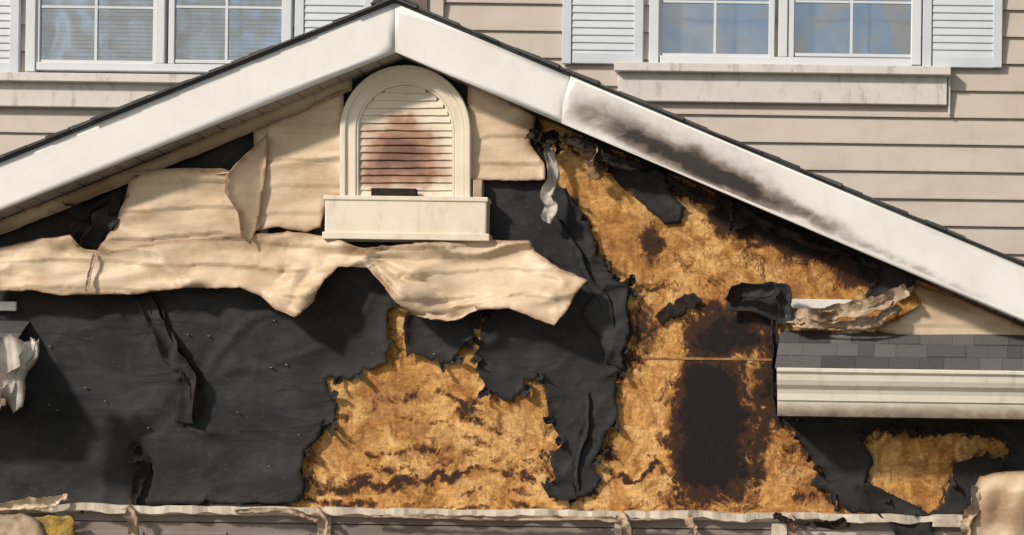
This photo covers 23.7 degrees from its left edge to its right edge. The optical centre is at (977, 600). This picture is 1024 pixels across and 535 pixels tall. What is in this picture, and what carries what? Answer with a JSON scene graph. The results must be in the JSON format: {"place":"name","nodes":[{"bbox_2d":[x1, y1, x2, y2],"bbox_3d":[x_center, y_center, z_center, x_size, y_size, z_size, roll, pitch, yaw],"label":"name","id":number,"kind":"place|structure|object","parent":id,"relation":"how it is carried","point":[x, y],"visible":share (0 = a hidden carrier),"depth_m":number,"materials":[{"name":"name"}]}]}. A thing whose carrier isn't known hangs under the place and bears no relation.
{"place":"outdoors","nodes":[
{"label":"outdoors","id":0,"kind":"place"},
{"bbox_2d":[0,402,26,408],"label":"return soffit","id":1,"kind":"structure","parent":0,"point":[8,407],"depth_m":17.91,"materials":[{"name":"black"}]},
{"bbox_2d":[0,398,6,405],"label":"rain gutter","id":2,"kind":"object","parent":1,"relation":"attached to","point":[3,401],"visible":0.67,"depth_m":17.55,"materials":[{"name":"metal"}]},
{"bbox_2d":[0,321,29,337],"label":"return roof shingles","id":3,"kind":"object","parent":2,"relation":"on","point":[15,329],"visible":0.52,"depth_m":17.89,"materials":[{"name":"grey"}]},
{"bbox_2d":[0,334,38,412],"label":"gutter end melted","id":4,"kind":"object","parent":2,"relation":"attached to","point":[11,349],"visible":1,"depth_m":17.39,"materials":[{"name":"plastic"}]},
{"bbox_2d":[0,337,35,407],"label":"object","id":5,"kind":"object","parent":4,"relation":"attached to","point":[26,354],"visible":1,"depth_m":17.35,"materials":[{"name":"white plastic"}]},
{"bbox_2d":[852,483,933,534],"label":"building paper flap","id":6,"kind":"object","parent":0,"point":[873,498],"visible":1,"depth_m":17.92,"materials":[{"name":"black paper"}]},
{"label":"ground","id":7,"kind":"structure","parent":0,"visible":0},
{"bbox_2d":[43,528,960,534],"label":"wall","id":8,"kind":"structure","parent":7,"relation":"on","point":[819,532],"depth_m":18.00,"materials":[{"name":"beige"}]},
{"bbox_2d":[52,513,787,534],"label":"door jambs","id":9,"kind":"structure","parent":8,"relation":"attached to","point":[779,528],"depth_m":17.97,"materials":[{"name":"grey wood"}]},
{"bbox_2d":[74,521,771,534],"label":"garage door","id":10,"kind":"structure","parent":9,"relation":"in","point":[120,528],"depth_m":18.00,"materials":[{"name":"grey"}]},
{"bbox_2d":[0,512,960,531],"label":"header beam","id":11,"kind":"structure","parent":8,"relation":"on","point":[101,516],"depth_m":17.98,"materials":[{"name":"beige wood"}]},
{"bbox_2d":[0,513,45,534],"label":"melted vinyl corner","id":12,"kind":"object","parent":11,"relation":"attached to","point":[18,524],"visible":1,"depth_m":17.85,"materials":[{"name":"beige plastic"}]},
{"bbox_2d":[35,515,73,534],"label":"insulation scrap","id":13,"kind":"object","parent":12,"relation":"attached to","point":[54,525],"visible":1,"depth_m":17.86,"materials":[{"name":"yellow fabric"}]},
{"bbox_2d":[0,493,67,511],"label":"ledge debris","id":14,"kind":"object","parent":11,"relation":"on","point":[30,503],"visible":1,"depth_m":17.83,"materials":[{"name":"beige plastic"}]},
{"bbox_2d":[121,503,139,534],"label":"melted siding strip","id":15,"kind":"object","parent":11,"relation":"attached to","point":[130,516],"visible":1,"depth_m":17.86,"materials":[{"name":"beige plastic"}]},
{"bbox_2d":[234,508,319,526],"bbox_3d":[-5.320,-0.631,17.863,0.684,0.149,0.064,1,0,0],"label":"ledge debris","id":16,"kind":"object","parent":11,"relation":"attached to","point":[295,512],"visible":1,"depth_m":17.87,"materials":[{"name":"beige plastic"}]},
{"bbox_2d":[312,506,328,534],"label":"melted siding strip","id":17,"kind":"object","parent":11,"relation":"attached to","point":[323,522],"visible":1,"depth_m":17.86,"materials":[{"name":"beige plastic"}]},
{"bbox_2d":[0,502,961,524],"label":"header ledge trim","id":18,"kind":"structure","parent":11,"relation":"attached to","point":[107,508],"depth_m":17.91,"materials":[{"name":"grey wood"}]},
{"bbox_2d":[365,514,659,522],"bbox_3d":[-3.543,-0.622,17.880,2.248,0.053,0.053,1,0,0],"label":"ledge debris","id":19,"kind":"object","parent":11,"relation":"attached to","point":[609,519],"visible":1,"depth_m":17.88,"materials":[{"name":"beige plastic"}]},
{"bbox_2d":[616,511,632,534],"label":"melted siding strip","id":20,"kind":"object","parent":11,"relation":"attached to","point":[625,525],"visible":1,"depth_m":17.86,"materials":[{"name":"beige plastic"}]},
{"bbox_2d":[288,120,1008,514],"bbox_3d":[-2.367,-2.153,17.997,5.800,3.063,0.006,1,0,0],"label":"osb sheathing","id":21,"kind":"object","parent":11,"relation":"on","point":[414,430],"visible":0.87,"depth_m":18.00,"materials":[{"name":"brown wood"}]},
{"bbox_2d":[138,418,324,505],"bbox_3d":[-5.699,-1.059,17.935,1.437,0.695,0.049,1,0,0],"label":"building paper lap","id":22,"kind":"object","parent":21,"relation":"attached to","point":[191,466],"visible":1,"depth_m":17.95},
{"bbox_2d":[0,58,633,514],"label":"building paper","id":23,"kind":"object","parent":21,"relation":"attached to","point":[102,376],"visible":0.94,"depth_m":17.98,"materials":[{"name":"black paper"}]},
{"bbox_2d":[0,231,587,324],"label":"sagging siding","id":24,"kind":"object","parent":23,"relation":"attached to","point":[288,272],"visible":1,"depth_m":17.83,"materials":[{"name":"beige plastic"}]},
{"bbox_2d":[85,253,96,291],"bbox_3d":[-6.715,-2.481,17.796,0.074,0.307,0.051,1,0,0],"label":"sagging siding seam","id":25,"kind":"object","parent":24,"relation":"attached to","point":[92,262],"visible":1,"depth_m":17.79,"materials":[{"name":"beige plastic"}]},
{"bbox_2d":[86,168,240,262],"bbox_3d":[-6.156,-2.902,17.875,1.217,0.768,0.122,1,0,0],"label":"gable siding","id":26,"kind":"object","parent":24,"relation":"attached to","point":[163,205],"visible":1,"depth_m":17.89,"materials":[{"name":"beige plastic"}]},
{"bbox_2d":[62,203,120,249],"bbox_3d":[-6.742,-2.806,17.873,0.458,0.446,0.146,1,0,0],"label":"charred rag","id":27,"kind":"object","parent":26,"relation":"attached to","point":[98,231],"visible":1,"depth_m":17.90,"materials":[{"name":"black fabric"}]},
{"bbox_2d":[60,184,128,221],"bbox_3d":[-6.722,-3.038,17.884,0.570,0.302,0.162,1,0,0],"label":"charred rag","id":28,"kind":"object","parent":26,"relation":"attached to","point":[79,211],"visible":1,"depth_m":17.91,"materials":[{"name":"black fabric"}]},
{"bbox_2d":[133,170,228,175],"bbox_3d":[-6.056,-3.248,17.870,0.748,0.049,0.040,1,0,2],"label":"siding top hem","id":29,"kind":"object","parent":26,"relation":"attached to","point":[138,173],"visible":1,"depth_m":17.89,"materials":[{"name":"beige plastic"}]},
{"bbox_2d":[225,132,267,243],"bbox_3d":[-5.551,-3.132,17.823,0.316,0.865,0.037,1,0,-30],"label":"hanging siding flap","id":30,"kind":"object","parent":26,"relation":"attached to","point":[245,175],"visible":1,"depth_m":17.84,"materials":[{"name":"beige plastic"}]},
{"bbox_2d":[385,288,476,321],"bbox_3d":[-4.136,-2.244,17.764,0.708,0.280,0.099,1,0,0],"label":"sagging siding hem","id":31,"kind":"object","parent":24,"relation":"attached to","point":[456,315],"visible":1,"depth_m":17.76,"materials":[{"name":"beige plastic"}]},
{"bbox_2d":[571,391,589,494],"bbox_3d":[-3.038,-1.200,17.956,0.141,0.807,0.065,1,0,0],"label":"building paper crease","id":32,"kind":"object","parent":23,"relation":"attached to","point":[581,438],"visible":1,"depth_m":17.97,"materials":[{"name":"black paper"}]},
{"bbox_2d":[552,216,613,364],"bbox_3d":[-3.015,-2.364,17.950,0.508,1.135,0.056,1,0,0],"label":"building paper crease","id":33,"kind":"object","parent":23,"relation":"attached to","point":[591,285],"visible":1,"depth_m":17.95,"materials":[{"name":"black paper"}]},
{"bbox_2d":[580,282,629,369],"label":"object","id":34,"kind":"object","parent":23,"relation":"attached to","point":[596,318],"visible":1,"depth_m":17.94,"materials":[{"name":"black paper"}]},
{"bbox_2d":[597,151,685,224],"bbox_3d":[-2.592,-3.161,17.948,0.743,0.575,0.064,1,0,0],"label":"building paper scrap","id":35,"kind":"object","parent":21,"relation":"attached to","point":[652,193],"visible":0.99,"depth_m":17.97,"materials":[{"name":"black paper"}]},
{"bbox_2d":[654,293,700,324],"bbox_3d":[-2.295,-2.226,17.963,0.365,0.255,0.032,1,0,0],"label":"building paper scrap","id":36,"kind":"object","parent":21,"relation":"attached to","point":[675,310],"visible":1,"depth_m":17.97,"materials":[{"name":"black paper"}]},
{"bbox_2d":[643,357,771,360],"bbox_3d":[-2.068,-1.847,17.993,0.984,0.017,0.006,1,0,0],"label":"sheathing seam","id":37,"kind":"object","parent":21,"relation":"attached to","point":[696,358],"visible":1,"depth_m":17.99,"materials":[{"name":"brown wood"}]},
{"bbox_2d":[725,282,791,324],"bbox_3d":[-1.668,-2.252,17.861,0.519,0.318,0.184,1,0,0],"label":"charred paper curl","id":38,"kind":"object","parent":21,"relation":"attached to","point":[737,292],"visible":1,"depth_m":17.85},
{"bbox_2d":[725,282,779,320],"bbox_3d":[-1.694,-2.266,17.917,0.472,0.323,0.072,1,0,0],"label":"building paper scrap","id":39,"kind":"object","parent":38,"relation":"attached to","point":[765,307],"visible":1,"depth_m":17.94,"materials":[{"name":"black paper"}]},
{"bbox_2d":[771,312,780,421],"bbox_3d":[-1.538,-1.782,17.925,0.092,0.835,0.078,1,0,0],"label":"charred edge post","id":40,"kind":"object","parent":21,"relation":"attached to","point":[775,337],"visible":0.77,"depth_m":17.93,"materials":[{"name":"black wood"}]},
{"bbox_2d":[791,299,850,308],"bbox_3d":[-1.205,-2.266,17.983,0.519,0.070,0.025,1,0,0],"label":"white backer strip","id":41,"kind":"object","parent":21,"relation":"attached to","point":[811,303],"visible":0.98,"depth_m":17.97,"materials":[{"name":"metal"}]},
{"bbox_2d":[774,414,1023,514],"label":"building paper","id":42,"kind":"object","parent":21,"relation":"attached to","point":[838,450],"visible":0.77,"depth_m":17.98,"materials":[{"name":"black paper"}]},
{"bbox_2d":[781,416,1023,421],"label":"return soffit","id":43,"kind":"structure","parent":42,"relation":"attached to","point":[876,418],"depth_m":17.84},
{"bbox_2d":[777,367,1023,419],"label":"rain gutter","id":44,"kind":"object","parent":43,"relation":"attached to","point":[904,393],"visible":1,"depth_m":17.53,"materials":[{"name":"metal"}]},
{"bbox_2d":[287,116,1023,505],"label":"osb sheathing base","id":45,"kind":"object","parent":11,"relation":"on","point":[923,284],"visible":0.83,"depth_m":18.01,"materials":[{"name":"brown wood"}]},
{"bbox_2d":[303,197,1013,517],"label":"building paper torn edges","id":46,"kind":"object","parent":11,"relation":"attached to","point":[483,392],"visible":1,"depth_m":17.95,"materials":[{"name":"black paper"}]},
{"bbox_2d":[0,301,16,310],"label":"return flashing","id":47,"kind":"object","parent":46,"relation":"attached to","point":[8,306],"visible":1,"depth_m":17.94,"materials":[{"name":"white metal"}]},
{"bbox_2d":[126,440,150,505],"bbox_3d":[-6.412,-0.971,17.931,0.189,0.504,0.087,1,0,0],"label":"burned tear","id":48,"kind":"object","parent":46,"relation":"attached to","point":[141,473],"visible":1,"depth_m":17.95},
{"bbox_2d":[135,292,195,423],"bbox_3d":[-6.180,-1.848,17.913,0.484,1.010,0.103,1,0,0],"label":"torn tar paper","id":49,"kind":"object","parent":46,"relation":"attached to","point":[173,358],"visible":1,"depth_m":17.93,"materials":[{"name":"black paper"}]},
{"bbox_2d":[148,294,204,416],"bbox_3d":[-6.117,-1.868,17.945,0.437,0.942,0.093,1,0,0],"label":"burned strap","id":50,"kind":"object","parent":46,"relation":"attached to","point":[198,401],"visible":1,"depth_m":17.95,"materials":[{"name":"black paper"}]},
{"bbox_2d":[48,320,453,434],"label":"paper staples","id":51,"kind":"object","parent":46,"relation":"attached to","point":[208,335],"visible":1,"depth_m":17.95,"materials":[{"name":"metal"}]},
{"bbox_2d":[684,515,698,534],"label":"melted siding strip","id":52,"kind":"object","parent":11,"relation":"attached to","point":[691,525],"visible":1,"depth_m":17.87,"materials":[{"name":"beige plastic"}]},
{"bbox_2d":[787,514,797,534],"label":"melted siding strip","id":53,"kind":"object","parent":11,"relation":"attached to","point":[792,529],"visible":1,"depth_m":17.87,"materials":[{"name":"beige plastic"}]},
{"bbox_2d":[773,512,850,529],"bbox_3d":[-1.267,-0.604,17.869,0.597,0.136,0.117,1,0,0],"label":"ledge debris","id":54,"kind":"object","parent":11,"relation":"attached to","point":[839,523],"visible":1,"depth_m":17.88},
{"bbox_2d":[933,519,971,526],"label":"scorched ledge block","id":55,"kind":"structure","parent":11,"relation":"attached to","point":[946,522],"depth_m":17.88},
{"bbox_2d":[970,470,1023,534],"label":"melted vinyl drape","id":56,"kind":"object","parent":11,"relation":"hanging from","point":[1000,506],"visible":1,"depth_m":17.73,"materials":[{"name":"beige plastic"}]},
{"bbox_2d":[960,485,980,534],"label":"melted fold","id":57,"kind":"object","parent":56,"relation":"attached to","point":[971,512],"visible":1,"depth_m":17.75,"materials":[{"name":"beige plastic"}]},
{"bbox_2d":[39,3,1023,529],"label":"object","id":58,"kind":"object","parent":7,"relation":"on","point":[441,525],"visible":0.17,"depth_m":20.03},
{"bbox_2d":[0,0,1023,259],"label":"wall siding","id":59,"kind":"object","parent":58,"relation":"attached to","point":[914,160],"depth_m":19.99,"materials":[{"name":"beige plastic"}]},
{"bbox_2d":[0,0,20,71],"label":"window shutter","id":60,"kind":"object","parent":59,"relation":"attached to","point":[10,30],"depth_m":19.94,"materials":[{"name":"white plastic"}]},
{"bbox_2d":[0,82,173,108],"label":"window sill apron","id":61,"kind":"object","parent":59,"relation":"attached to","point":[62,95],"depth_m":19.92,"materials":[{"name":"beige wood"}]},
{"bbox_2d":[0,72,198,83],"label":"window sill","id":62,"kind":"structure","parent":59,"relation":"attached to","point":[39,77],"depth_m":19.85,"materials":[{"name":"white wood"}]},
{"bbox_2d":[25,0,293,73],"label":"frame","id":63,"kind":"object","parent":59,"relation":"attached to","point":[161,66],"visible":0.62,"depth_m":19.93,"materials":[{"name":"plastic"}]},
{"bbox_2d":[36,0,281,63],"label":"sashes","id":64,"kind":"object","parent":63,"relation":"attached to","point":[172,37],"visible":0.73,"depth_m":19.95,"materials":[{"name":"plastic"}]},
{"bbox_2d":[41,0,281,59],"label":"muntins","id":65,"kind":"object","parent":63,"relation":"attached to","point":[96,7],"visible":1,"depth_m":19.96,"materials":[{"name":"plastic"}]},
{"bbox_2d":[42,0,281,63],"bbox_3d":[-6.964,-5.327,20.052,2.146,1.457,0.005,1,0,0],"label":"blinds","id":66,"kind":"object","parent":63,"relation":"attached to","point":[141,39],"visible":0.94,"depth_m":20.05,"materials":[{"name":"grey plastic"}]},
{"bbox_2d":[0,0,395,161],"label":"garage roof","id":67,"kind":"structure","parent":59,"relation":"attached to","point":[167,91],"depth_m":17.63,"materials":[{"name":"concrete"}]},
{"bbox_2d":[0,3,395,210],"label":"rake fascia","id":68,"kind":"structure","parent":67,"relation":"attached to","point":[368,38],"depth_m":17.65,"materials":[{"name":"white metal"}]},
{"bbox_2d":[0,53,403,219],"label":"soffit","id":69,"kind":"structure","parent":67,"relation":"attached to","point":[370,68],"depth_m":17.83,"materials":[{"name":"metal"}]},
{"bbox_2d":[0,78,351,234],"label":"rake channel","id":70,"kind":"object","parent":69,"relation":"attached to","point":[88,192],"visible":1,"depth_m":17.92,"materials":[{"name":"beige plastic"}]},
{"bbox_2d":[253,90,343,232],"bbox_3d":[-5.176,-3.346,17.916,0.718,1.091,0.049,1,0,0],"label":"gable siding","id":71,"kind":"object","parent":70,"relation":"attached to","point":[302,177],"visible":1,"depth_m":17.92,"materials":[{"name":"beige plastic"}]},
{"bbox_2d":[322,65,492,242],"bbox_3d":[-4.329,-3.401,17.898,1.267,1.340,0.165,1,0,0],"label":"gable vent","id":72,"kind":"object","parent":70,"relation":"attached to","point":[405,158],"visible":1,"depth_m":17.89,"materials":[{"name":"white plastic"}]},
{"bbox_2d":[295,0,373,36],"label":"window shutter","id":73,"kind":"object","parent":59,"relation":"attached to","point":[310,15],"depth_m":19.95,"materials":[{"name":"paint"}]},
{"bbox_2d":[411,0,427,9],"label":"wall flashing","id":74,"kind":"object","parent":59,"relation":"attached to","point":[423,4],"depth_m":19.93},
{"bbox_2d":[428,0,444,16],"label":"corner trim","id":75,"kind":"structure","parent":59,"relation":"attached to","point":[436,7],"depth_m":19.95,"materials":[{"name":"beige"}]},
{"bbox_2d":[562,0,643,64],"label":"window shutter","id":76,"kind":"object","parent":59,"relation":"attached to","point":[610,32],"depth_m":19.94,"materials":[{"name":"paint"}]},
{"bbox_2d":[395,0,1023,266],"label":"garage roof","id":77,"kind":"structure","parent":59,"relation":"attached to","point":[639,101],"depth_m":17.62,"materials":[{"name":"concrete"}]},
{"bbox_2d":[371,0,420,7],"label":"ridge cap","id":78,"kind":"object","parent":77,"relation":"on","point":[409,1],"visible":0.06,"depth_m":17.60,"materials":[{"name":"concrete"}]},
{"bbox_2d":[395,3,569,123],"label":"rake fascia","id":79,"kind":"structure","parent":77,"relation":"attached to","point":[510,76],"depth_m":17.65,"materials":[{"name":"white metal"}]},
{"bbox_2d":[400,54,1023,324],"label":"soffit","id":80,"kind":"structure","parent":77,"relation":"attached to","point":[734,199],"depth_m":17.89,"materials":[{"name":"metal"}]},
{"bbox_2d":[467,86,544,180],"bbox_3d":[-3.596,-3.569,17.927,0.612,0.752,0.049,1,0,0],"label":"gable siding","id":81,"kind":"object","parent":80,"relation":"attached to","point":[503,149],"visible":0.99,"depth_m":17.93,"materials":[{"name":"beige plastic"}]},
{"bbox_2d":[524,128,566,155],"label":"charred soffit bits","id":82,"kind":"object","parent":80,"relation":"attached to","point":[546,139],"visible":1,"depth_m":17.85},
{"bbox_2d":[540,146,559,224],"bbox_3d":[-3.240,-3.157,17.854,0.147,0.610,0.101,1,0,11],"label":"twisted vinyl strip","id":83,"kind":"object","parent":80,"relation":"attached to","point":[549,212],"visible":1,"depth_m":17.85,"materials":[{"name":"white plastic"}]},
{"bbox_2d":[573,143,608,179],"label":"charred soffit bits","id":84,"kind":"object","parent":80,"relation":"attached to","point":[594,171],"visible":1,"depth_m":17.85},
{"bbox_2d":[561,133,648,171],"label":"charred soffit bits","id":85,"kind":"object","parent":80,"relation":"attached to","point":[585,145],"visible":1,"depth_m":17.79,"materials":[{"name":"black wood"}]},
{"bbox_2d":[658,173,771,232],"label":"charred soffit bits","id":86,"kind":"object","parent":80,"relation":"attached to","point":[749,215],"visible":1,"depth_m":17.89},
{"bbox_2d":[725,197,734,230],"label":"charred soffit bits","id":87,"kind":"object","parent":80,"relation":"attached to","point":[730,225],"visible":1,"depth_m":17.89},
{"bbox_2d":[725,201,790,233],"bbox_3d":[-1.674,-2.930,17.970,0.526,0.272,0.027,1,0,2],"label":"building paper scrap","id":88,"kind":"object","parent":80,"relation":"attached to","point":[741,222],"visible":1,"depth_m":17.97,"materials":[{"name":"black paper"}]},
{"bbox_2d":[770,223,879,272],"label":"charred soffit bits","id":89,"kind":"object","parent":80,"relation":"attached to","point":[873,266],"visible":1,"depth_m":17.89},
{"bbox_2d":[786,283,909,324],"bbox_3d":[-0.992,-2.240,17.823,0.960,0.350,0.129,1,0,2],"label":"crumpled siding","id":90,"kind":"object","parent":80,"relation":"attached to","point":[856,310],"visible":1,"depth_m":17.83,"materials":[{"name":"beige plastic"}]},
{"bbox_2d":[819,285,915,311],"bbox_3d":[-0.885,-2.270,17.850,0.837,0.270,0.088,1,0,-2],"label":"crumpled siding","id":91,"kind":"object","parent":80,"relation":"attached to","point":[832,307],"visible":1,"depth_m":17.86,"materials":[{"name":"beige plastic"}]},
{"bbox_2d":[819,236,919,297],"bbox_3d":[-0.825,-2.550,17.936,0.818,0.527,0.073,1,0,0],"label":"building paper scrap","id":92,"kind":"object","parent":80,"relation":"attached to","point":[887,278],"visible":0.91,"depth_m":17.95,"materials":[{"name":"black paper"}]},
{"bbox_2d":[775,330,1023,370],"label":"return roof shingles","id":93,"kind":"object","parent":80,"relation":"attached to","point":[995,352],"visible":1,"depth_m":17.74,"materials":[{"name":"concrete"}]},
{"bbox_2d":[792,301,902,330],"bbox_3d":[-0.985,-2.155,17.787,0.836,0.236,0.126,1,0,-3],"label":"crumpled siding","id":94,"kind":"object","parent":93,"relation":"on","point":[863,323],"visible":1,"depth_m":17.79,"materials":[{"name":"beige plastic"}]},
{"bbox_2d":[876,285,1023,346],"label":"gable siding","id":95,"kind":"object","parent":80,"relation":"attached to","point":[933,312],"visible":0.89,"depth_m":17.96,"materials":[{"name":"beige plastic"}]},
{"bbox_2d":[562,76,1023,321],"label":"rake fascia","id":96,"kind":"structure","parent":77,"relation":"attached to","point":[965,269],"depth_m":17.64,"materials":[{"name":"white metal"}]},
{"bbox_2d":[618,72,946,105],"bbox_3d":[-1.657,-4.342,19.954,2.789,0.252,0.068,1,0,0],"label":"window sill apron","id":97,"kind":"object","parent":59,"relation":"attached to","point":[790,89],"depth_m":19.92,"materials":[{"name":"paint"}]},
{"bbox_2d":[614,62,950,77],"bbox_3d":[-1.651,-4.490,19.920,2.845,0.072,0.140,1,0,0],"label":"window sill","id":98,"kind":"structure","parent":59,"relation":"attached to","point":[789,69],"depth_m":19.85,"materials":[{"name":"paint"}]},
{"bbox_2d":[948,77,949,114],"bbox_3d":[-0.243,-4.298,19.950,0.017,0.354,0.020,1,0,0],"label":"sill end drip","id":99,"kind":"object","parent":98,"relation":"attached to","point":[948,95],"visible":1,"depth_m":19.94,"materials":[{"name":"paint"}]},
{"bbox_2d":[649,0,921,65],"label":"frame","id":100,"kind":"object","parent":59,"relation":"attached to","point":[784,58],"visible":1,"depth_m":19.93,"materials":[{"name":"plastic"}]},
{"bbox_2d":[659,0,911,58],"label":"sashes","id":101,"kind":"object","parent":100,"relation":"attached to","point":[791,25],"visible":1,"depth_m":19.95,"materials":[{"name":"plastic"}]},
{"bbox_2d":[662,0,910,53],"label":"muntins","id":102,"kind":"object","parent":101,"relation":"attached to","point":[715,2],"visible":1,"depth_m":19.96,"materials":[{"name":"plastic"}]},
{"bbox_2d":[922,0,1002,68],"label":"window shutter","id":103,"kind":"object","parent":59,"relation":"attached to","point":[962,33],"depth_m":19.94,"materials":[{"name":"paint"}]},
{"bbox_2d":[662,0,910,56],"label":"curtain","id":104,"kind":"object","parent":58,"relation":"hanging from","point":[818,28],"depth_m":20.10,"materials":[{"name":"fabric"}]}
]}

